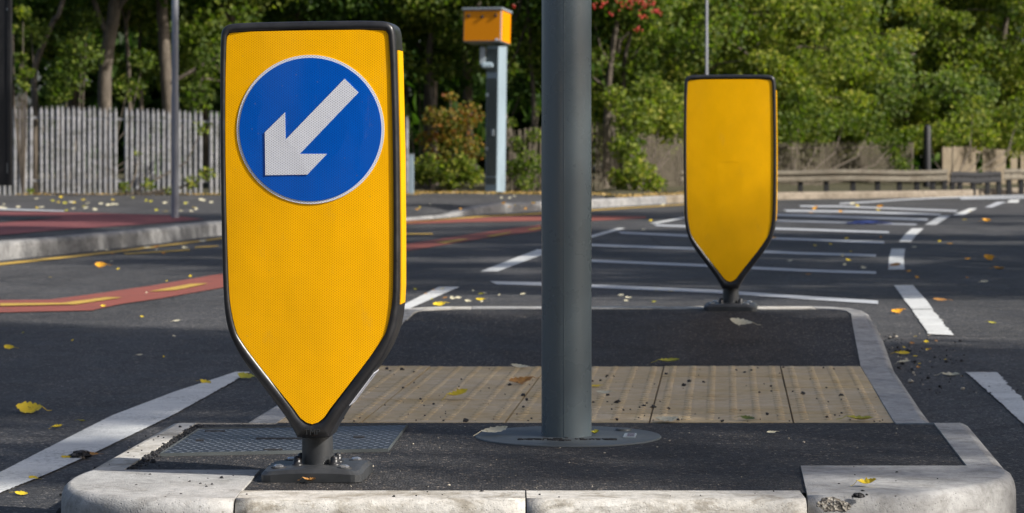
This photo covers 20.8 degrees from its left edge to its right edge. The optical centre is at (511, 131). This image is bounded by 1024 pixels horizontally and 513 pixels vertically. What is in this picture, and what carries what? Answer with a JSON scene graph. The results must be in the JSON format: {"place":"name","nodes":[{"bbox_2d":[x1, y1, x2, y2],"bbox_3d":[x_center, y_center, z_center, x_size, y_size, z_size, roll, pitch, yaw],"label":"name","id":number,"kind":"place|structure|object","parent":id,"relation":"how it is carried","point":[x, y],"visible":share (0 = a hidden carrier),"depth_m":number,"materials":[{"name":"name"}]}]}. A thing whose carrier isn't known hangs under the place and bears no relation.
{"place":"outdoors","nodes":[
{"label":"outdoors","id":0,"kind":"place"},
{"bbox_2d":[0,194,604,240],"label":"footway","id":1,"kind":"structure","parent":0,"point":[206,210],"depth_m":35.85,"materials":[{"name":"concrete"}]},
{"bbox_2d":[0,208,63,211],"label":"white edging","id":2,"kind":"object","parent":1,"relation":"on","point":[30,209],"visible":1,"depth_m":31.13,"materials":[{"name":"paint"}]},
{"bbox_2d":[0,212,200,234],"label":"red paving","id":3,"kind":"structure","parent":1,"relation":"on","point":[68,220],"depth_m":26.30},
{"bbox_2d":[0,0,11,184],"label":"traffic signal","id":4,"kind":"object","parent":3,"relation":"on","point":[5,92],"visible":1,"depth_m":20.48,"materials":[{"name":"black"}]},
{"bbox_2d":[0,216,58,221],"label":"grey paving","id":5,"kind":"structure","parent":3,"relation":"on","point":[10,218],"depth_m":26.95,"materials":[{"name":"concrete"}]},
{"bbox_2d":[171,0,178,217],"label":"lamp column","id":6,"kind":"structure","parent":3,"relation":"on","point":[175,131],"depth_m":27.57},
{"bbox_2d":[408,154,413,194],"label":"marker post","id":7,"kind":"object","parent":1,"relation":"on","point":[411,173],"visible":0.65,"depth_m":45.38,"materials":[{"name":"paint"}]},
{"bbox_2d":[1,156,1017,196],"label":"verge","id":8,"kind":"structure","parent":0,"point":[860,186],"depth_m":54.78,"materials":[{"name":"plant"}]},
{"bbox_2d":[12,4,35,195],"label":"bush","id":9,"kind":"object","parent":8,"relation":"on","point":[25,73],"visible":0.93,"depth_m":44.59,"materials":[{"name":"green plant"}]},
{"bbox_2d":[12,0,102,67],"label":"tree","id":10,"kind":"object","parent":8,"relation":"on","point":[51,39],"visible":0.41,"depth_m":49.00,"materials":[{"name":"green plant"}]},
{"bbox_2d":[12,0,105,183],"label":"tree","id":11,"kind":"object","parent":8,"relation":"on","point":[15,17],"visible":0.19,"depth_m":55.82,"materials":[{"name":"green plant"}]},
{"bbox_2d":[13,0,153,178],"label":"tree","id":12,"kind":"object","parent":8,"relation":"on","point":[73,103],"visible":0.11,"depth_m":57.83,"materials":[{"name":"green plant"}]},
{"bbox_2d":[12,0,188,192],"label":"tree","id":13,"kind":"object","parent":8,"relation":"on","point":[109,26],"visible":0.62,"depth_m":47.10,"materials":[{"name":"brown plant"}]},
{"bbox_2d":[30,0,171,193],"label":"tree","id":14,"kind":"object","parent":8,"relation":"on","point":[40,50],"visible":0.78,"depth_m":46.56,"materials":[{"name":"brown plant"}]},
{"bbox_2d":[13,7,220,192],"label":"bush","id":15,"kind":"object","parent":8,"relation":"on","point":[58,95],"visible":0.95,"depth_m":46.28,"materials":[{"name":"green plant"}]},
{"bbox_2d":[26,119,216,194],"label":"bush","id":16,"kind":"object","parent":8,"relation":"on","point":[190,183],"visible":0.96,"depth_m":45.00,"materials":[{"name":"green plant"}]},
{"bbox_2d":[121,3,131,192],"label":"tree","id":17,"kind":"object","parent":8,"relation":"on","point":[127,49],"visible":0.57,"depth_m":48.37,"materials":[{"name":"brown plant"}]},
{"bbox_2d":[47,0,225,192],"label":"tree","id":18,"kind":"object","parent":8,"relation":"on","point":[164,52],"visible":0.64,"depth_m":47.51,"materials":[{"name":"brown plant"}]},
{"bbox_2d":[48,0,264,190],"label":"tree","id":19,"kind":"object","parent":8,"relation":"on","point":[144,14],"visible":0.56,"depth_m":48.65,"materials":[{"name":"green plant"}]},
{"bbox_2d":[0,105,408,194],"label":"palisade fence","id":20,"kind":"object","parent":8,"relation":"on","point":[80,180],"visible":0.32,"depth_m":45.63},
{"bbox_2d":[130,0,288,179],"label":"tree","id":21,"kind":"object","parent":8,"relation":"on","point":[205,149],"visible":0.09,"depth_m":57.85,"materials":[{"name":"green plant"}]},
{"bbox_2d":[123,0,334,92],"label":"tree","id":22,"kind":"object","parent":8,"relation":"on","point":[183,66],"visible":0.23,"depth_m":50.03,"materials":[{"name":"green plant"}]},
{"bbox_2d":[190,0,356,21],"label":"tree","id":23,"kind":"object","parent":8,"relation":"on","point":[287,10],"visible":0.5,"depth_m":51.45,"materials":[{"name":"green plant"}]},
{"bbox_2d":[15,190,683,197],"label":"leaf litter","id":24,"kind":"object","parent":8,"relation":"on","point":[595,193],"visible":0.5,"depth_m":45.37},
{"bbox_2d":[281,0,501,54],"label":"tree","id":25,"kind":"object","parent":8,"relation":"on","point":[361,11],"visible":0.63,"depth_m":51.16,"materials":[{"name":"green plant"}]},
{"bbox_2d":[347,0,540,189],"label":"tree","id":26,"kind":"object","parent":8,"relation":"on","point":[432,67],"visible":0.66,"depth_m":51.56,"materials":[{"name":"green plant"}]},
{"bbox_2d":[414,151,484,191],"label":"bush","id":27,"kind":"object","parent":8,"relation":"on","point":[468,172],"visible":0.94,"depth_m":49.06,"materials":[{"name":"green plant"}]},
{"bbox_2d":[414,90,485,190],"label":"bush","id":28,"kind":"object","parent":8,"relation":"on","point":[441,122],"visible":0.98,"depth_m":49.57,"materials":[{"name":"green plant"}]},
{"bbox_2d":[377,0,523,183],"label":"tree","id":29,"kind":"object","parent":8,"relation":"on","point":[456,21],"visible":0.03,"depth_m":56.85,"materials":[{"name":"green plant"}]},
{"bbox_2d":[377,0,540,184],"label":"tree","id":30,"kind":"object","parent":8,"relation":"on","point":[426,95],"visible":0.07,"depth_m":55.80,"materials":[{"name":"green plant"}]},
{"bbox_2d":[393,14,540,187],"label":"tree","id":31,"kind":"object","parent":8,"relation":"on","point":[522,89],"visible":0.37,"depth_m":52.92,"materials":[{"name":"green plant"}]},
{"bbox_2d":[462,7,511,191],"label":"speed camera","id":32,"kind":"object","parent":8,"relation":"on","point":[486,25],"visible":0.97,"depth_m":48.19,"materials":[{"name":"paint"}]},
{"bbox_2d":[485,78,496,183],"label":"door","id":33,"kind":"structure","parent":32,"relation":"in","point":[491,121],"depth_m":48.20,"materials":[{"name":"silver metal"}]},
{"bbox_2d":[487,49,497,71],"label":"door","id":34,"kind":"structure","parent":32,"relation":"in","point":[492,54],"depth_m":48.18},
{"bbox_2d":[12,0,1023,173],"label":"woodland","id":35,"kind":"object","parent":8,"relation":"on","point":[152,99],"visible":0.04,"depth_m":77.50,"materials":[{"name":"green plant"}]},
{"bbox_2d":[505,105,540,191],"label":"bush","id":36,"kind":"object","parent":8,"relation":"on","point":[527,166],"visible":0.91,"depth_m":49.62,"materials":[{"name":"green plant"}]},
{"bbox_2d":[445,1,602,180],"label":"tree","id":37,"kind":"object","parent":8,"relation":"on","point":[467,96],"visible":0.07,"depth_m":59.70,"materials":[{"name":"green plant"}]},
{"bbox_2d":[525,0,535,188],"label":"tree","id":38,"kind":"object","parent":8,"relation":"on","point":[533,102],"visible":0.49,"depth_m":51.76,"materials":[{"name":"brown plant"}]},
{"bbox_2d":[476,0,677,69],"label":"tree","id":39,"kind":"object","parent":8,"relation":"on","point":[598,34],"visible":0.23,"depth_m":51.04,"materials":[{"name":"green plant"}]},
{"bbox_2d":[594,9,618,197],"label":"tree","id":40,"kind":"object","parent":8,"relation":"on","point":[606,113],"visible":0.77,"depth_m":50.95,"materials":[{"name":"brown plant"}]},
{"bbox_2d":[501,0,747,197],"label":"rowan tree","id":41,"kind":"object","parent":8,"relation":"on","point":[537,68],"visible":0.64,"depth_m":52.48,"materials":[{"name":"green plant"}]},
{"bbox_2d":[599,72,684,191],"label":"bush","id":42,"kind":"object","parent":8,"relation":"on","point":[651,106],"visible":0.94,"depth_m":49.90,"materials":[{"name":"green plant"}]},
{"bbox_2d":[592,0,760,173],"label":"tree","id":43,"kind":"object","parent":8,"relation":"on","point":[635,59],"visible":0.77,"depth_m":51.07,"materials":[{"name":"green plant"}]},
{"bbox_2d":[705,0,707,74],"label":"lamp column","id":44,"kind":"structure","parent":8,"relation":"on","point":[706,37],"depth_m":49.18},
{"bbox_2d":[505,121,913,191],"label":"palisade fence","id":45,"kind":"object","parent":8,"relation":"on","point":[666,171],"visible":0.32,"depth_m":54.54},
{"bbox_2d":[592,0,839,179],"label":"tree","id":46,"kind":"object","parent":8,"relation":"on","point":[791,66],"visible":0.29,"depth_m":58.64,"materials":[{"name":"green plant"}]},
{"bbox_2d":[648,0,891,170],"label":"tree","id":47,"kind":"object","parent":8,"relation":"on","point":[855,9],"visible":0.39,"depth_m":59.48,"materials":[{"name":"green plant"}]},
{"bbox_2d":[681,169,947,191],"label":"crash barrier","id":48,"kind":"object","parent":8,"relation":"on","point":[853,176],"visible":0.65,"depth_m":50.62,"materials":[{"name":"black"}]},
{"bbox_2d":[717,0,952,169],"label":"tree","id":49,"kind":"object","parent":8,"relation":"on","point":[877,70],"visible":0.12,"depth_m":61.47,"materials":[{"name":"green plant"}]},
{"bbox_2d":[777,83,915,184],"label":"bush","id":50,"kind":"object","parent":8,"relation":"on","point":[900,162],"visible":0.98,"depth_m":58.28,"materials":[{"name":"green plant"}]},
{"bbox_2d":[740,0,990,169],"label":"tree","id":51,"kind":"object","parent":8,"relation":"on","point":[951,13],"visible":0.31,"depth_m":63.09,"materials":[{"name":"green plant"}]},
{"bbox_2d":[803,0,1023,168],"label":"tree","id":52,"kind":"object","parent":8,"relation":"on","point":[949,77],"visible":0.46,"depth_m":62.98,"materials":[{"name":"green plant"}]},
{"bbox_2d":[817,0,1023,182],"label":"tree","id":53,"kind":"object","parent":8,"relation":"on","point":[967,55],"visible":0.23,"depth_m":64.22,"materials":[{"name":"green plant"}]},
{"bbox_2d":[923,125,930,186],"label":"sign post","id":54,"kind":"object","parent":8,"relation":"on","point":[927,147],"visible":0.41,"depth_m":56.94,"materials":[{"name":"black"}]},
{"bbox_2d":[871,0,1023,166],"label":"tree","id":55,"kind":"object","parent":8,"relation":"on","point":[1011,81],"visible":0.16,"depth_m":64.18,"materials":[{"name":"green plant"}]},
{"bbox_2d":[911,92,1023,185],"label":"bush","id":56,"kind":"object","parent":8,"relation":"on","point":[972,132],"visible":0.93,"depth_m":60.90,"materials":[{"name":"green plant"}]},
{"bbox_2d":[950,171,1000,194],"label":"crash barrier","id":57,"kind":"object","parent":8,"relation":"on","point":[973,179],"visible":0.99,"depth_m":52.55,"materials":[{"name":"black"}]},
{"bbox_2d":[927,0,1023,135],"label":"tree","id":58,"kind":"object","parent":8,"relation":"on","point":[991,15],"visible":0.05,"depth_m":66.59,"materials":[{"name":"green plant"}]},
{"bbox_2d":[940,146,1023,184],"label":"board fence","id":59,"kind":"object","parent":8,"relation":"on","point":[960,154],"visible":0.52,"depth_m":61.36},
{"bbox_2d":[1003,169,1023,193],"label":"crash barrier","id":60,"kind":"object","parent":8,"relation":"on","point":[1009,175],"visible":1,"depth_m":53.91,"materials":[{"name":"beige"}]},
{"bbox_2d":[0,194,1023,512],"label":"road","id":61,"kind":"structure","parent":0,"point":[108,384],"depth_m":13.84,"materials":[{"name":"asphalt"}]},
{"bbox_2d":[9,491,27,494],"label":"fallen leaf","id":62,"kind":"object","parent":61,"relation":"on","point":[21,492],"visible":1,"depth_m":6.37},
{"bbox_2d":[16,401,51,412],"bbox_3d":[-1.409,0.817,8.221,0.105,0.020,0.082,0,16,1],"label":"fallen leaf","id":63,"kind":"object","parent":61,"relation":"on","point":[26,407],"visible":1,"depth_m":8.23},
{"bbox_2d":[56,466,96,512],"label":"grit","id":64,"kind":"object","parent":61,"relation":"on","point":[59,509],"depth_m":6.05,"materials":[{"name":"black"}]},
{"bbox_2d":[68,450,91,458],"bbox_3d":[-1.093,0.818,7.066,0.048,0.021,0.048,0,0,-37],"label":"tarmac lump","id":65,"kind":"object","parent":61,"relation":"on","point":[82,454],"visible":1,"depth_m":7.05,"materials":[{"name":"asphalt"}]},
{"bbox_2d":[95,262,107,267],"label":"fallen leaf","id":66,"kind":"object","parent":61,"relation":"on","point":[99,264],"visible":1,"depth_m":17.95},
{"bbox_2d":[93,423,195,469],"bbox_3d":[-0.839,0.830,6.316,0.094,0.240,0.945,0,0,3],"label":"kerb stone","id":67,"kind":"object","parent":61,"relation":"on","point":[125,460],"visible":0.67,"depth_m":6.22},
{"bbox_2d":[61,470,259,512],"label":"kerb stone","id":68,"kind":"object","parent":61,"relation":"on","point":[105,491],"visible":1,"depth_m":5.50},
{"bbox_2d":[175,423,274,423],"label":"kerb stone","id":69,"kind":"object","parent":61,"relation":"on","point":[234,423],"visible":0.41,"depth_m":7.21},
{"bbox_2d":[238,372,253,377],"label":"fallen leaf","id":70,"kind":"object","parent":61,"relation":"on","point":[244,375],"visible":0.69,"depth_m":9.33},
{"bbox_2d":[249,406,285,423],"bbox_3d":[-0.669,0.878,8.177,0.106,0.144,0.958,0,0,4],"label":"kerb stone","id":71,"kind":"object","parent":61,"relation":"on","point":[275,415],"visible":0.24,"depth_m":7.86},
{"bbox_2d":[0,196,666,512],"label":"kerb","id":72,"kind":"structure","parent":61,"relation":"on","point":[374,501],"depth_m":5.50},
{"bbox_2d":[403,306,471,320],"bbox_3d":[-0.367,0.830,11.068,0.250,0.240,0.683,0,0,30],"label":"kerb stone","id":73,"kind":"object","parent":61,"relation":"on","point":[409,313],"visible":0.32,"depth_m":11.16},
{"bbox_2d":[433,302,446,305],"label":"fallen leaf","id":74,"kind":"object","parent":61,"relation":"on","point":[439,303],"visible":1,"depth_m":13.27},
{"bbox_2d":[472,306,540,308],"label":"kerb stone","id":75,"kind":"object","parent":61,"relation":"on","point":[506,307],"visible":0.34,"depth_m":11.23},
{"bbox_2d":[126,309,964,492],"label":"island tarmac","id":76,"kind":"structure","parent":61,"relation":"on","point":[726,456],"depth_m":6.52,"materials":[{"name":"asphalt"}]},
{"bbox_2d":[127,424,214,469],"bbox_3d":[-0.765,0.710,6.304,0.064,0.010,0.898,0,0,2],"label":"grit","id":77,"kind":"object","parent":76,"relation":"on","point":[154,454],"visible":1,"depth_m":6.23,"materials":[{"name":"black"}]},
{"bbox_2d":[160,424,407,455],"bbox_3d":[-0.512,0.713,6.426,0.521,0.014,0.617,0,0,0],"label":"access cover","id":78,"kind":"object","parent":76,"relation":"on","point":[282,440],"visible":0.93,"depth_m":6.39,"materials":[{"name":"metal"}]},
{"bbox_2d":[220,21,405,482],"bbox_3d":[-0.407,0.244,5.761,0.371,0.938,0.208,-1,0,4],"label":"traffic bollard","id":79,"kind":"object","parent":76,"relation":"on","point":[313,166],"visible":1,"depth_m":5.69,"materials":[{"name":"yellow"}]},
{"bbox_2d":[109,425,937,496],"bbox_3d":[-0.143,0.708,5.739,2.047,0.008,1.077,0,0,28],"label":"grit","id":80,"kind":"object","parent":76,"relation":"on","point":[392,496],"visible":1,"depth_m":5.61,"materials":[{"name":"black"}]},
{"bbox_2d":[475,0,660,446],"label":"signal pole","id":81,"kind":"object","parent":76,"relation":"on","point":[566,223],"visible":0.94,"depth_m":6.46,"materials":[{"name":"metal"}]},
{"bbox_2d":[473,426,506,435],"bbox_3d":[-0.053,0.698,6.507,0.098,0.007,0.045,-8,15,-31],"label":"fallen leaf","id":82,"kind":"object","parent":81,"relation":"on","point":[496,429],"visible":1,"depth_m":6.52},
{"bbox_2d":[327,426,920,488],"bbox_3d":[0.219,0.712,6.144,1.434,0.005,1.173,0,0,0],"label":"grit","id":83,"kind":"object","parent":76,"relation":"on","point":[642,453],"visible":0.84,"depth_m":6.17,"materials":[{"name":"beige"}]},
{"bbox_2d":[651,358,678,362],"bbox_3d":[0.529,0.790,9.632,0.102,0.012,0.050,-1,14,-3],"label":"fallen leaf","id":84,"kind":"object","parent":76,"relation":"on","point":[669,359],"visible":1,"depth_m":9.64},
{"bbox_2d":[683,75,777,310],"bbox_3d":[0.873,0.244,11.140,0.372,0.938,0.208,0,0,7],"label":"traffic bollard","id":85,"kind":"object","parent":76,"relation":"on","point":[730,144],"visible":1,"depth_m":11.07,"materials":[{"name":"plastic"}]},
{"bbox_2d":[730,318,758,324],"bbox_3d":[0.850,0.697,10.175,0.119,0.012,0.064,7,19,22],"label":"fallen leaf","id":86,"kind":"object","parent":76,"relation":"on","point":[738,321],"visible":1,"depth_m":10.19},
{"bbox_2d":[592,306,703,308],"bbox_3d":[0.498,0.830,11.259,0.597,0.240,0.177,0,0,0],"label":"kerb stone","id":87,"kind":"object","parent":61,"relation":"on","point":[647,307],"visible":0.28,"depth_m":11.23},
{"bbox_2d":[526,490,806,512],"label":"kerb stone","id":88,"kind":"object","parent":61,"relation":"on","point":[676,501],"visible":1,"depth_m":5.38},
{"bbox_2d":[649,369,793,422],"bbox_3d":[0.275,0.818,8.665,1.870,0.001,1.850,0,0,0],"label":"paving bed","id":89,"kind":"object","parent":61,"relation":"on","point":[783,382],"depth_m":8.63,"materials":[{"name":"concrete"}]},
{"bbox_2d":[278,366,893,422],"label":"blister paving","id":90,"kind":"structure","parent":89,"relation":"on","point":[726,394],"depth_m":8.50,"materials":[{"name":"concrete"}]},
{"bbox_2d":[442,388,467,399],"bbox_3d":[-0.175,0.788,8.365,0.098,0.014,0.051,-12,21,-32],"label":"fallen leaf","id":91,"kind":"object","parent":90,"relation":"on","point":[458,392],"visible":1,"depth_m":8.38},
{"bbox_2d":[511,364,533,367],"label":"fallen leaf","id":92,"kind":"object","parent":90,"relation":"on","point":[518,365],"visible":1,"depth_m":9.51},
{"bbox_2d":[509,376,539,383],"bbox_3d":[0.041,0.793,8.909,0.114,0.014,0.048,-8,19,-24],"label":"fallen leaf","id":93,"kind":"object","parent":90,"relation":"on","point":[520,380],"visible":1,"depth_m":8.91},
{"bbox_2d":[343,366,882,421],"bbox_3d":[0.234,0.804,8.635,1.741,0.014,1.773,0,0,0],"label":"grit","id":94,"kind":"object","parent":90,"relation":"on","point":[617,401],"visible":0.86,"depth_m":8.35,"materials":[{"name":"black"}]},
{"bbox_2d":[655,416,680,420],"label":"fallen leaf","id":95,"kind":"object","parent":90,"relation":"on","point":[667,418],"visible":1,"depth_m":7.75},
{"bbox_2d":[737,415,754,418],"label":"fallen leaf","id":96,"kind":"object","parent":90,"relation":"on","point":[747,417],"visible":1,"depth_m":7.79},
{"bbox_2d":[839,415,872,419],"bbox_3d":[0.957,0.798,7.776,0.104,0.012,0.042,2,10,10],"label":"fallen leaf","id":97,"kind":"object","parent":90,"relation":"on","point":[859,417],"visible":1,"depth_m":7.78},
{"bbox_2d":[757,306,815,308],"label":"kerb stone","id":98,"kind":"object","parent":61,"relation":"on","point":[785,307],"visible":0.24,"depth_m":11.23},
{"bbox_2d":[813,306,871,320],"bbox_3d":[1.331,0.830,11.053,0.168,0.240,0.618,0,0,-12],"label":"kerb stone","id":99,"kind":"object","parent":61,"relation":"on","point":[855,314],"visible":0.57,"depth_m":10.96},
{"bbox_2d":[846,220,889,223],"bbox_3d":[3.839,0.981,29.985,0.495,0.040,0.211,0,0,0],"label":"blue cloth","id":100,"kind":"object","parent":61,"relation":"on","point":[868,222],"visible":1,"depth_m":29.93,"materials":[{"name":"blue"}]},
{"bbox_2d":[852,320,892,368],"bbox_3d":[1.306,0.839,10.151,0.123,0.222,1.210,0,0,5],"label":"kerb stone","id":101,"kind":"object","parent":61,"relation":"on","point":[871,349],"visible":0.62,"depth_m":10.08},
{"bbox_2d":[861,367,928,422],"bbox_3d":[1.188,0.878,8.664,0.123,0.144,1.787,0,0,4],"label":"kerb stone","id":102,"kind":"object","parent":61,"relation":"on","point":[895,398],"visible":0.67,"depth_m":8.55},
{"bbox_2d":[891,308,904,312],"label":"fallen leaf","id":103,"kind":"object","parent":61,"relation":"on","point":[896,310],"visible":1,"depth_m":12.71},
{"bbox_2d":[890,351,909,353],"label":"fallen leaf","id":104,"kind":"object","parent":61,"relation":"on","point":[903,352],"visible":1,"depth_m":10.38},
{"bbox_2d":[801,466,1015,512],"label":"kerb stone","id":105,"kind":"object","parent":61,"relation":"on","point":[957,489],"visible":1,"depth_m":5.58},
{"bbox_2d":[851,492,864,497],"bbox_3d":[0.672,0.706,5.412,0.025,0.010,0.017,0,0,19],"label":"tarmac lump","id":106,"kind":"object","parent":105,"relation":"on","point":[858,495],"visible":1,"depth_m":5.41,"materials":[{"name":"asphalt"}]},
{"bbox_2d":[852,477,875,485],"bbox_3d":[0.700,0.699,5.562,0.053,0.013,0.023,-4,36,-5],"label":"fallen leaf","id":107,"kind":"object","parent":105,"relation":"on","point":[867,481],"visible":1,"depth_m":5.57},
{"bbox_2d":[893,420,931,423],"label":"kerb stone","id":108,"kind":"object","parent":61,"relation":"on","point":[909,422],"visible":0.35,"depth_m":7.72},
{"bbox_2d":[889,333,982,392],"bbox_3d":[1.570,0.824,10.095,0.384,0.014,2.610,0,0,5],"label":"grit","id":109,"kind":"object","parent":61,"relation":"on","point":[911,380],"visible":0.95,"depth_m":9.53,"materials":[{"name":"black"}]},
{"bbox_2d":[938,371,958,375],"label":"fallen leaf","id":110,"kind":"object","parent":61,"relation":"on","point":[948,373],"visible":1,"depth_m":9.45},
{"bbox_2d":[884,333,1017,393],"bbox_3d":[1.601,0.825,10.069,0.465,0.012,2.561,0,0,4],"label":"grit","id":111,"kind":"object","parent":61,"relation":"on","point":[914,361],"visible":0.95,"depth_m":10.04,"materials":[{"name":"black"}]},
{"bbox_2d":[932,423,1002,467],"bbox_3d":[1.046,0.830,6.378,0.098,0.240,0.928,0,0,4],"label":"kerb stone","id":112,"kind":"object","parent":61,"relation":"on","point":[969,448],"visible":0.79,"depth_m":6.32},
{"bbox_2d":[984,254,994,260],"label":"fallen leaf","id":113,"kind":"object","parent":61,"relation":"on","point":[989,257],"visible":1,"depth_m":19.22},
{"bbox_2d":[15,27,1023,133],"label":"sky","id":114,"kind":"structure","parent":0,"point":[38,77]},
{"bbox_3d":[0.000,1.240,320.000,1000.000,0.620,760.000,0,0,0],"label":"ground","id":115,"kind":"structure","parent":0,"visible":0},
{"bbox_2d":[662,188,1017,203],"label":"kerb","id":116,"kind":"structure","parent":115,"relation":"on","point":[850,195],"depth_m":49.72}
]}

